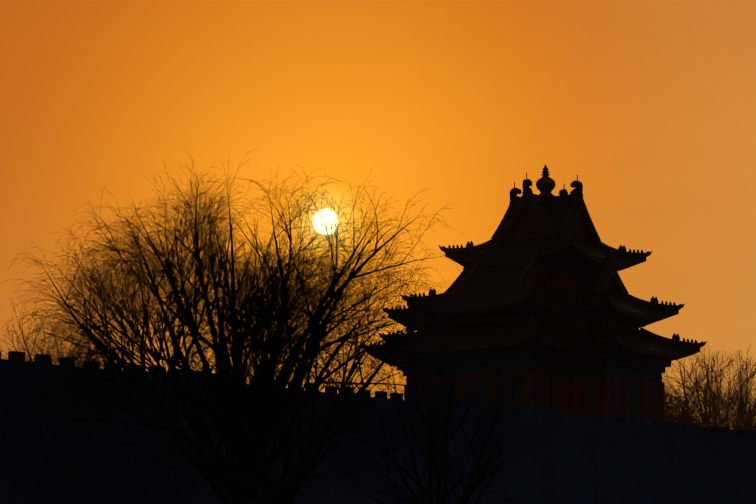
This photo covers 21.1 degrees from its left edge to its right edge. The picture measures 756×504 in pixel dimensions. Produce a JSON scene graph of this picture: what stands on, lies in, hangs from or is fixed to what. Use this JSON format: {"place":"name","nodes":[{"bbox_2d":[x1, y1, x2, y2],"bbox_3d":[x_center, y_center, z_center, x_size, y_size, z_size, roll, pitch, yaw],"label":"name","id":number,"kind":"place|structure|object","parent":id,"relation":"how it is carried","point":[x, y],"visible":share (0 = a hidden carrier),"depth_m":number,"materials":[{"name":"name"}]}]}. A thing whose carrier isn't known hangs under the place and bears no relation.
{"place":"outdoors","nodes":[
{"label":"outdoors","id":0,"kind":"place"},
{"bbox_2d":[0,351,755,503],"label":"city wall","id":1,"kind":"structure","parent":0,"point":[599,459],"depth_m":99.85,"materials":[{"name":"brick"}]},
{"bbox_2d":[397,256,690,429],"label":"tower wall","id":2,"kind":"structure","parent":1,"relation":"on","point":[610,383],"depth_m":125.99,"materials":[{"name":"red paint"}]},
{"bbox_2d":[365,164,705,365],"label":"corner tower roofs","id":3,"kind":"structure","parent":2,"relation":"on","point":[506,270],"depth_m":128.77,"materials":[{"name":"tile"}]},
{"bbox_2d":[0,0,755,428],"label":"sky","id":4,"kind":"structure","parent":0,"point":[651,104],"materials":[{"name":"orange"}]},
{"bbox_3d":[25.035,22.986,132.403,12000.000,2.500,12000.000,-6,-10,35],"label":"ground","id":5,"kind":"structure","parent":0,"visible":0},
{"bbox_2d":[0,297,146,368],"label":"bare tree","id":6,"kind":"object","parent":5,"relation":"on","point":[43,350],"visible":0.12,"depth_m":115.43,"materials":[{"name":"brown plant"}]},
{"bbox_2d":[0,151,477,503],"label":"willow tree","id":7,"kind":"object","parent":5,"relation":"on","point":[241,464],"visible":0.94,"depth_m":73.56,"materials":[{"name":"black plant"}]},
{"bbox_2d":[126,245,420,503],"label":"willow tree","id":8,"kind":"object","parent":5,"relation":"on","point":[288,492],"visible":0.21,"depth_m":80.51,"materials":[{"name":"black plant"}]},
{"bbox_2d":[299,335,558,503],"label":"willow tree","id":9,"kind":"object","parent":5,"relation":"on","point":[464,497],"visible":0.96,"depth_m":88.49,"materials":[{"name":"black plant"}]},
{"bbox_2d":[665,383,707,429],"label":"bush","id":10,"kind":"object","parent":5,"relation":"on","point":[669,412],"depth_m":146.31,"materials":[{"name":"brown plant"}]},
{"bbox_2d":[665,389,717,426],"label":"bush","id":11,"kind":"object","parent":5,"relation":"on","point":[692,417],"depth_m":165.66,"materials":[{"name":"brown plant"}]},
{"bbox_2d":[662,342,755,431],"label":"bare tree","id":12,"kind":"object","parent":5,"relation":"on","point":[736,400],"visible":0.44,"depth_m":155.31,"materials":[{"name":"brown plant"}]},
{"bbox_2d":[698,395,755,433],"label":"bush","id":13,"kind":"object","parent":5,"relation":"on","point":[747,425],"visible":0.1,"depth_m":146.64,"materials":[{"name":"brown plant"}]}
]}

